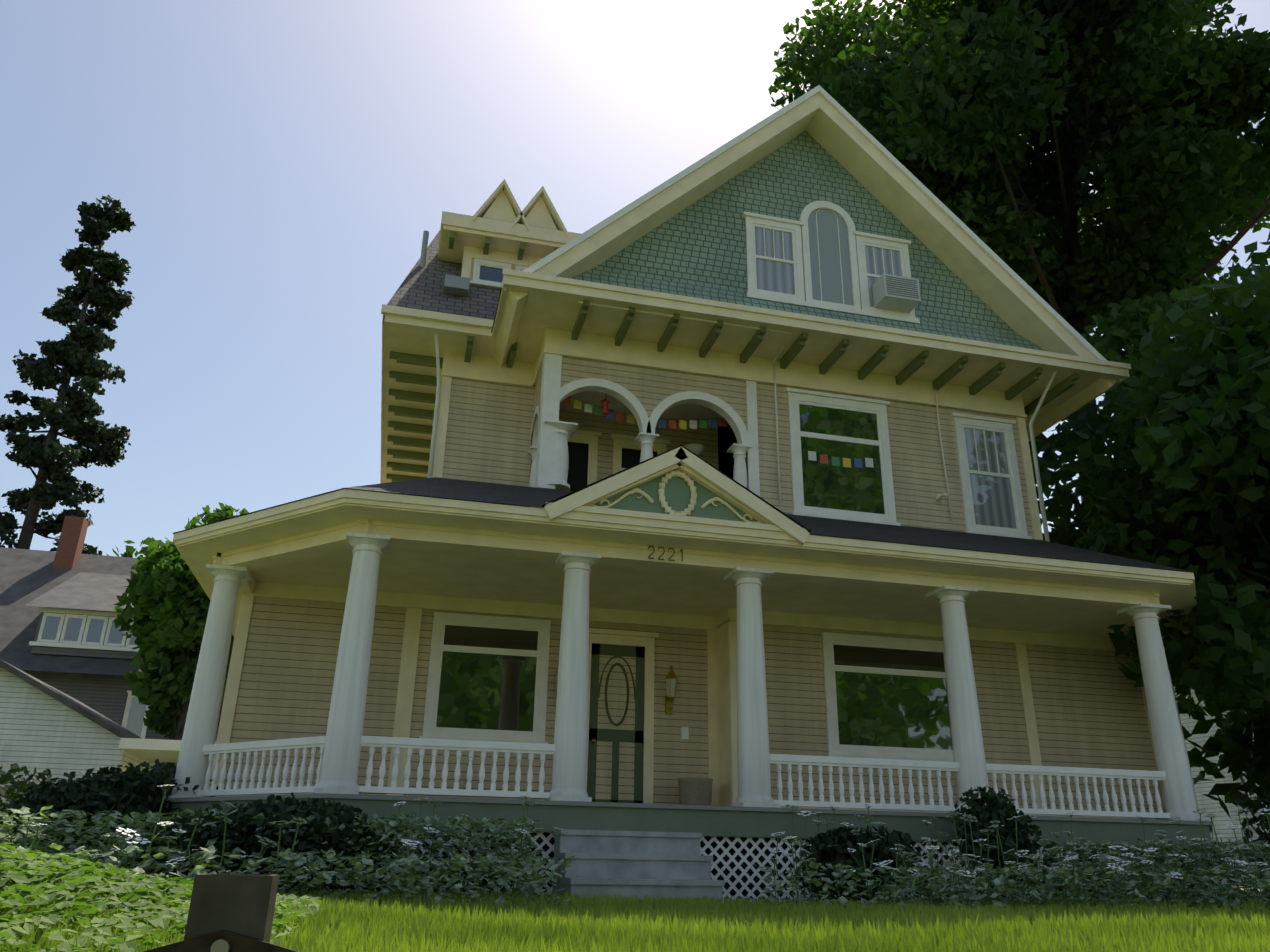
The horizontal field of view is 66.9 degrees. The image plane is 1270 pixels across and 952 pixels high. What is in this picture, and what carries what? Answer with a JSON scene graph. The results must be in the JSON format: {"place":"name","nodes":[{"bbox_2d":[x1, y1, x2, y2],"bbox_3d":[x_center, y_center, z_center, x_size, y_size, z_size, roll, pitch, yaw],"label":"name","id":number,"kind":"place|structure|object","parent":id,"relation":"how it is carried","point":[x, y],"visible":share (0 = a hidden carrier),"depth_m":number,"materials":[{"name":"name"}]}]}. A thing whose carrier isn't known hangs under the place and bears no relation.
{"place":"outdoors","nodes":[
{"label":"outdoors","id":0,"kind":"place"},
{"bbox_2d":[0,195,135,554],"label":"pine","id":1,"kind":"object","parent":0,"point":[86,409],"depth_m":49.43,"materials":[{"name":"green plant"}]},
{"bbox_2d":[162,708,221,741],"bbox_3d":[-15.109,8.530,32.842,1.600,3.100,0.800,6,-22,-13],"label":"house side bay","id":2,"kind":"object","parent":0,"point":[167,738],"visible":0.07,"depth_m":32.94,"materials":[{"name":"beige wood"}]},
{"bbox_2d":[469,258,515,283],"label":"dormer walls","id":3,"kind":"structure","parent":0,"point":[513,267],"depth_m":16.70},
{"bbox_2d":[470,258,527,288],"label":"dormer window frames","id":4,"kind":"structure","parent":3,"relation":"attached to","point":[477,281],"depth_m":16.67,"materials":[{"name":"white wood"}]},
{"bbox_2d":[479,266,503,282],"bbox_3d":[-2.143,-3.457,16.811,1.198,0.347,0.042,6,-22,-13],"label":"dormer window glass","id":5,"kind":"object","parent":4,"relation":"in","point":[491,274],"visible":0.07,"depth_m":16.71,"materials":[{"name":"blue glass"}]},
{"bbox_2d":[491,288,501,332],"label":"gable roof shingles","id":6,"kind":"object","parent":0,"point":[496,309],"visible":0.1,"depth_m":14.67,"materials":[{"name":"grey"}]},
{"bbox_2d":[601,393,609,414],"bbox_3d":[-0.467,-1.227,15.258,0.140,0.530,0.140,6,-22,-13],"label":"hanging lantern","id":7,"kind":"object","parent":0,"point":[605,401],"visible":0.9,"depth_m":15.18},
{"bbox_2d":[0,886,1269,951],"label":"lawn grass","id":8,"kind":"structure","parent":0,"point":[396,923],"depth_m":4.94,"materials":[{"name":"green plant"}]},
{"bbox_2d":[0,0,1269,557],"label":"sky","id":9,"kind":"structure","parent":0,"point":[281,169],"materials":[{"name":"blue"}]},
{"bbox_2d":[528,419,751,490],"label":"balcony columns","id":10,"kind":"structure","parent":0,"point":[565,431],"depth_m":14.75,"materials":[{"name":"white wood"}]},
{"bbox_2d":[593,475,761,523],"bbox_3d":[0.496,0.207,11.354,2.640,0.670,0.001,6,-22,-13],"label":"pediment panel","id":11,"kind":"object","parent":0,"point":[677,493],"visible":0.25,"depth_m":11.34,"materials":[{"name":"green wood"}]},
{"bbox_2d":[590,470,761,522],"bbox_3d":[0.501,0.221,11.328,2.308,0.605,0.056,6,-22,-13],"label":"pediment ornament","id":12,"kind":"object","parent":11,"relation":"attached to","point":[685,477],"visible":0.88,"depth_m":11.31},
{"bbox_2d":[224,378,1163,812],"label":"house walls","id":13,"kind":"structure","parent":0,"point":[1090,708],"depth_m":14.30,"materials":[{"name":"beige wood"}]},
{"bbox_2d":[555,665,677,714],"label":"wall lamps","id":14,"kind":"object","parent":13,"relation":"attached to","point":[670,699],"depth_m":13.95,"materials":[{"name":"gold metal"}]},
{"bbox_2d":[567,429,669,484],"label":"balcony window frames","id":15,"kind":"structure","parent":13,"relation":"attached to","point":[590,438],"depth_m":16.22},
{"bbox_2d":[567,442,656,491],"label":"door panes","id":16,"kind":"structure","parent":15,"relation":"in","point":[578,468],"depth_m":16.09,"materials":[{"name":"black glass"}]},
{"bbox_2d":[586,628,658,803],"bbox_3d":[-0.259,3.490,13.735,1.190,2.590,0.110,6,-22,-13],"label":"door casing","id":17,"kind":"structure","parent":13,"relation":"attached to","point":[646,640],"depth_m":14.01,"materials":[{"name":"beige wood"}]},
{"bbox_2d":[587,643,644,802],"bbox_3d":[-0.274,3.607,13.747,0.810,2.380,0.076,6,-22,-13],"label":"front door","id":18,"kind":"structure","parent":17,"relation":"in","point":[615,737],"depth_m":13.71,"materials":[{"name":"wood"}]},
{"bbox_2d":[605,663,628,725],"bbox_3d":[-0.261,3.154,13.904,0.365,0.905,0.040,6,-22,-13],"label":"oval door trim","id":19,"kind":"structure","parent":18,"relation":"attached to","point":[606,687],"depth_m":13.89,"materials":[{"name":"wood"}]},
{"bbox_2d":[529,356,746,477],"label":"balcony wall","id":20,"kind":"structure","parent":13,"relation":"attached to","point":[650,389],"depth_m":15.25,"materials":[{"name":"beige wood"}]},
{"bbox_2d":[569,396,717,419],"bbox_3d":[0.192,-1.062,15.591,2.802,0.243,0.008,6,-22,-13],"label":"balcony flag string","id":21,"kind":"object","parent":20,"relation":"attached to","point":[632,414],"visible":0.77,"depth_m":15.49,"materials":[{"name":"multicoloured"}]},
{"bbox_2d":[563,396,726,428],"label":"bunting flags","id":22,"kind":"object","parent":21,"relation":"hanging from","point":[631,418],"visible":0.83,"depth_m":15.50,"materials":[{"name":"multicoloured fabric"}]},
{"bbox_2d":[530,353,759,495],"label":"balcony arches","id":23,"kind":"structure","parent":20,"relation":"attached to","point":[687,406],"depth_m":15.07,"materials":[{"name":"white wood"}]},
{"bbox_2d":[681,727,688,738],"bbox_3d":[0.723,3.727,13.932,0.110,0.170,0.020,6,-22,-13],"label":"doorbell plate","id":24,"kind":"object","parent":13,"relation":"attached to","point":[684,732],"visible":1,"depth_m":13.92,"materials":[{"name":"white paint"}]},
{"bbox_2d":[209,328,1163,819],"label":"wall trim","id":25,"kind":"structure","parent":13,"relation":"attached to","point":[721,690],"depth_m":14.69,"materials":[{"name":"beige wood"}]},
{"bbox_2d":[164,793,1211,851],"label":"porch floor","id":26,"kind":"structure","parent":13,"relation":"attached to","point":[728,823],"depth_m":10.37,"materials":[{"name":"green wood"}]},
{"bbox_2d":[197,735,1170,817],"bbox_3d":[1.711,3.796,11.781,13.459,0.560,1.771,6,-22,-13],"label":"porch railing","id":27,"kind":"object","parent":26,"relation":"on","point":[305,744],"visible":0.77,"depth_m":10.94,"materials":[{"name":"white wood"}]},
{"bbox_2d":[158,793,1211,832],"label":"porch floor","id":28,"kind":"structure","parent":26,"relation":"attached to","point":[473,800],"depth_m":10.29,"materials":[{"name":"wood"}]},
{"bbox_2d":[165,532,1210,821],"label":"porch columns","id":29,"kind":"structure","parent":26,"relation":"on","point":[341,760],"depth_m":11.16,"materials":[{"name":"white wood"}]},
{"bbox_2d":[173,477,1197,603],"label":"porch roof","id":30,"kind":"structure","parent":29,"relation":"on","point":[473,491],"depth_m":12.88,"materials":[{"name":"grey"}]},
{"bbox_2d":[648,546,682,560],"bbox_3d":[0.359,0.923,11.438,0.434,0.164,0.015,6,-22,-13],"label":"house number","id":31,"kind":"object","parent":30,"relation":"attached to","point":[669,559],"visible":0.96,"depth_m":11.42,"materials":[{"name":"black metal"}]},
{"bbox_2d":[544,446,809,545],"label":"pediment trim","id":32,"kind":"structure","parent":30,"relation":"on","point":[705,475],"depth_m":11.27,"materials":[{"name":"beige wood"}]},
{"bbox_2d":[542,445,811,532],"bbox_3d":[0.298,0.420,12.128,3.220,0.925,2.024,6,-22,-13],"label":"pediment roof edge","id":33,"kind":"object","parent":30,"relation":"on","point":[744,487],"depth_m":11.39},
{"bbox_2d":[173,489,1196,642],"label":"porch fascia","id":34,"kind":"structure","parent":30,"relation":"attached to","point":[460,548],"depth_m":12.09,"materials":[{"name":"beige wood"}]},
{"bbox_2d":[684,443,704,455],"bbox_3d":[0.999,-0.406,16.269,0.380,0.150,0.370,6,-22,-13],"label":"lamp shade","id":35,"kind":"object","parent":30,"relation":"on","point":[697,449],"visible":0.6,"depth_m":16.15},
{"bbox_2d":[677,777,712,805],"bbox_3d":[0.829,4.420,13.198,0.500,0.500,0.500,6,-22,-13],"label":"box","id":36,"kind":"object","parent":26,"relation":"on","point":[695,791],"visible":0.73,"depth_m":13.06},
{"bbox_2d":[419,387,1031,761],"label":"window frames","id":37,"kind":"structure","parent":13,"relation":"attached to","point":[796,398],"depth_m":14.51,"materials":[{"name":"white wood"}]},
{"bbox_2d":[436,404,1016,749],"bbox_3d":[1.823,1.320,14.768,9.220,5.484,0.340,4,-22,-9],"label":"window glass","id":38,"kind":"object","parent":37,"relation":"in","point":[486,691],"visible":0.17,"depth_m":14.29,"materials":[{"name":"glass"}]},
{"bbox_2d":[427,301,1056,541],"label":"house pipes","id":39,"kind":"object","parent":13,"relation":"attached to","point":[1030,424],"visible":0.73,"depth_m":15.50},
{"bbox_2d":[380,268,1130,483],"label":"roof eaves","id":40,"kind":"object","parent":13,"relation":"attached to","point":[552,302],"depth_m":15.37,"materials":[{"name":"beige wood"}]},
{"bbox_2d":[386,300,1079,481],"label":"eave brackets","id":41,"kind":"object","parent":40,"relation":"attached to","point":[871,364],"visible":0.6,"depth_m":16.08,"materials":[{"name":"wood"}]},
{"bbox_2d":[493,85,1122,439],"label":"gable roof trim","id":42,"kind":"structure","parent":13,"relation":"on","point":[958,252],"depth_m":16.67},
{"bbox_2d":[387,230,500,321],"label":"roof","id":43,"kind":"structure","parent":42,"relation":"attached to","point":[421,288],"depth_m":15.98,"materials":[{"name":"grey tile"}]},
{"bbox_2d":[420,230,469,296],"bbox_3d":[-3.206,-3.687,16.508,0.492,1.614,1.211,19,-28,-37],"label":"roof vent","id":44,"kind":"object","parent":43,"relation":"attached to","point":[456,285],"visible":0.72,"depth_m":15.89,"materials":[{"name":"grey metal"}]},
{"bbox_2d":[438,179,580,277],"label":"dormer trim","id":45,"kind":"structure","parent":43,"relation":"on","point":[507,237],"depth_m":16.77,"materials":[{"name":"beige wood"}]},
{"bbox_2d":[448,231,557,259],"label":"eave brackets","id":46,"kind":"object","parent":45,"relation":"attached to","point":[487,245],"visible":0.62,"depth_m":16.63,"materials":[{"name":"green wood"}]},
{"bbox_2d":[147,869,1269,903],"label":"lawn ground","id":47,"kind":"structure","parent":0,"point":[1097,899],"depth_m":16.73,"materials":[{"name":"green plant"}]},
{"bbox_2d":[0,763,63,832],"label":"bush","id":48,"kind":"object","parent":47,"relation":"on","point":[7,780],"visible":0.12,"depth_m":12.98,"materials":[{"name":"green plant"}]},
{"bbox_2d":[0,667,164,781],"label":"neighbour garage walls","id":49,"kind":"structure","parent":47,"relation":"on","point":[39,730],"depth_m":22.50,"materials":[{"name":"white wood"}]},
{"bbox_2d":[0,659,142,738],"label":"roof edge trim","id":50,"kind":"structure","parent":49,"relation":"on","point":[98,718],"depth_m":22.50,"materials":[{"name":"white wood"}]},
{"bbox_2d":[31,675,173,779],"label":"neighbour house walls","id":51,"kind":"structure","parent":47,"relation":"on","point":[107,698],"depth_m":32.80,"materials":[{"name":"grey wood"}]},
{"bbox_2d":[5,572,150,675],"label":"bay roof","id":52,"kind":"structure","parent":51,"relation":"on","point":[89,591],"depth_m":33.23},
{"bbox_2d":[31,612,137,659],"bbox_3d":[-19.074,6.053,34.699,3.600,1.550,3.300,6,-22,-13],"label":"dormer window frame","id":53,"kind":"object","parent":51,"relation":"attached to","point":[82,652],"visible":0.21,"depth_m":32.94,"materials":[{"name":"grey wood"}]},
{"bbox_2d":[29,607,150,738],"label":"window frames","id":54,"kind":"structure","parent":51,"relation":"attached to","point":[83,614],"depth_m":33.08,"materials":[{"name":"white wood"}]},
{"bbox_2d":[41,616,146,736],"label":"window panes","id":55,"kind":"structure","parent":54,"relation":"in","point":[136,712],"depth_m":33.05,"materials":[{"name":"glass"}]},
{"bbox_2d":[0,547,194,679],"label":"neighboring house roof","id":56,"kind":"structure","parent":51,"relation":"on","point":[27,576],"depth_m":36.78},
{"bbox_2d":[52,516,88,568],"bbox_3d":[-22.823,3.622,38.538,0.700,4.000,0.700,6,-22,-13],"label":"chimney","id":57,"kind":"object","parent":56,"relation":"on","point":[71,542],"visible":0.57,"depth_m":38.63,"materials":[{"name":"brick"}]},
{"bbox_2d":[0,758,217,871],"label":"bush","id":58,"kind":"object","parent":47,"relation":"on","point":[128,790],"visible":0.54,"depth_m":10.13,"materials":[{"name":"green plant"}]},
{"bbox_2d":[106,537,169,557],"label":"tree","id":59,"kind":"object","parent":47,"relation":"on","point":[130,551],"visible":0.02,"depth_m":49.17,"materials":[{"name":"green plant"}]},
{"bbox_2d":[0,842,334,951],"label":"ground cover plants","id":60,"kind":"object","parent":47,"relation":"on","point":[25,874],"visible":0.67,"depth_m":4.00,"materials":[{"name":"green plant"}]},
{"bbox_2d":[119,738,215,766],"bbox_3d":[-11.134,8.555,24.363,3.000,3.060,5.000,6,-22,-13],"label":"neighbour carport","id":61,"kind":"object","parent":47,"relation":"on","point":[161,750],"visible":0.1,"depth_m":22.55,"materials":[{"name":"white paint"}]},
{"bbox_2d":[113,502,248,795],"bbox_3d":[-12.197,5.324,26.350,4.694,10.109,4.066,6,-22,-13],"label":"tree","id":62,"kind":"object","parent":47,"relation":"on","point":[165,591],"depth_m":25.91,"materials":[{"name":"green plant"}]},
{"bbox_2d":[143,930,298,951],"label":"historic marker plaque","id":63,"kind":"object","parent":47,"relation":"on","point":[236,941],"visible":1,"depth_m":1.17,"materials":[{"name":"black metal"}]},
{"bbox_2d":[210,939,229,951],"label":"historic marker bolt","id":64,"kind":"object","parent":63,"relation":"attached to","point":[221,945],"visible":1,"depth_m":1.16,"materials":[{"name":"grey metal"}]},
{"bbox_2d":[184,874,278,942],"bbox_3d":[-0.517,0.699,1.175,0.092,0.392,0.092,6,-22,-13],"label":"post","id":65,"kind":"object","parent":47,"relation":"on","point":[243,904],"visible":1,"depth_m":1.20,"materials":[{"name":"metal"}]},
{"bbox_2d":[134,792,398,893],"bbox_3d":[-3.228,3.322,8.618,2.219,0.897,1.367,6,-22,-13],"label":"bush","id":66,"kind":"object","parent":47,"relation":"on","point":[287,807],"visible":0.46,"depth_m":8.28,"materials":[{"name":"green plant"}]},
{"bbox_2d":[0,785,1269,908],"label":"umbel plants","id":67,"kind":"object","parent":47,"relation":"on","point":[1233,857],"depth_m":9.05,"materials":[{"name":"white plant"}]},
{"bbox_2d":[0,805,1269,910],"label":"flowering ground plants","id":68,"kind":"object","parent":47,"relation":"on","point":[458,862],"visible":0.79,"depth_m":8.49,"materials":[{"name":"green plant"}]},
{"bbox_2d":[553,829,724,902],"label":"porch steps","id":69,"kind":"structure","parent":47,"relation":"on","point":[635,863],"depth_m":9.37,"materials":[{"name":"concrete"}]},
{"bbox_2d":[163,828,1216,904],"bbox_3d":[1.713,4.670,11.354,14.062,0.690,1.970,6,-22,-13],"label":"porch lattice","id":70,"kind":"object","parent":47,"relation":"on","point":[714,864],"visible":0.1,"depth_m":10.33,"materials":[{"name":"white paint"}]},
{"bbox_2d":[793,825,921,903],"bbox_3d":[2.199,3.855,9.474,1.292,0.795,0.855,-3,-22,10],"label":"bush right of steps","id":71,"kind":"object","parent":47,"relation":"on","point":[821,853],"visible":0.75,"depth_m":9.32,"materials":[{"name":"green plant"}]},
{"bbox_2d":[950,785,1041,900],"bbox_3d":[3.971,4.017,10.479,1.022,1.233,0.773,15,-26,-30],"label":"bush","id":72,"kind":"object","parent":47,"relation":"on","point":[1000,808],"visible":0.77,"depth_m":10.42,"materials":[{"name":"green plant"}]},
{"bbox_2d":[1029,231,1269,831],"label":"tree","id":73,"kind":"object","parent":47,"relation":"on","point":[1239,747],"depth_m":18.98,"materials":[{"name":"green plant"}]},
{"bbox_2d":[1059,261,1269,731],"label":"tree","id":74,"kind":"object","parent":47,"relation":"on","point":[1198,429],"depth_m":14.53,"materials":[{"name":"green plant"}]},
{"bbox_2d":[1173,686,1269,884],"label":"neighbour house walls","id":75,"kind":"structure","parent":47,"relation":"on","point":[1222,819],"depth_m":28.65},
{"bbox_2d":[1238,791,1269,851],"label":"bush","id":76,"kind":"object","parent":47,"relation":"on","point":[1264,835],"visible":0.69,"depth_m":13.80,"materials":[{"name":"green plant"}]},
{"bbox_2d":[1261,755,1269,830],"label":"neighboring house wall","id":77,"kind":"structure","parent":47,"relation":"on","point":[1265,776],"depth_m":16.11,"materials":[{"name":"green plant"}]},
{"bbox_2d":[570,131,1044,350],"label":"gable wall","id":78,"kind":"structure","parent":0,"point":[696,249],"depth_m":16.59,"materials":[{"name":"green wood"}]},
{"bbox_2d":[742,201,919,323],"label":"gable window frames","id":79,"kind":"structure","parent":78,"relation":"attached to","point":[858,241],"depth_m":16.43,"materials":[{"name":"white wood"}]},
{"bbox_2d":[755,227,901,306],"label":"window curtains","id":80,"kind":"object","parent":79,"relation":"in","point":[775,276],"visible":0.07,"depth_m":16.34,"materials":[{"name":"white fabric"}]},
{"bbox_2d":[808,209,852,305],"bbox_3d":[3.350,-3.804,16.576,0.760,1.940,0.001,6,-22,-13],"label":"arched window pane","id":81,"kind":"structure","parent":79,"relation":"in","point":[831,283],"depth_m":16.56,"materials":[{"name":"grey glass"}]},
{"bbox_2d":[872,273,920,312],"bbox_3d":[4.446,-3.105,16.361,0.660,0.440,0.400,6,-22,-13],"label":"air conditioner","id":82,"kind":"object","parent":78,"relation":"attached to","point":[882,299],"depth_m":16.23,"materials":[{"name":"grey metal"}]},
{"bbox_2d":[886,276,918,298],"bbox_3d":[4.496,-3.177,16.176,0.580,0.356,0.007,6,-22,-13],"label":"air conditioner grille","id":83,"kind":"object","parent":82,"relation":"attached to","point":[903,279],"depth_m":16.17,"materials":[{"name":"grey metal"}]},
{"bbox_2d":[808,451,873,467],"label":"window prayer flags","id":84,"kind":"object","parent":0,"point":[836,462],"depth_m":15.53},
{"bbox_2d":[936,493,947,499],"bbox_3d":[4.992,0.324,15.631,0.080,0.090,0.245,6,-22,-13],"label":"house security camera","id":85,"kind":"object","parent":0,"point":[940,496],"visible":1,"depth_m":15.64,"materials":[{"name":"white plastic"}]},
{"bbox_2d":[768,0,1269,510],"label":"tree","id":86,"kind":"object","parent":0,"point":[939,66],"depth_m":27.12,"materials":[{"name":"green plant"}]}
]}

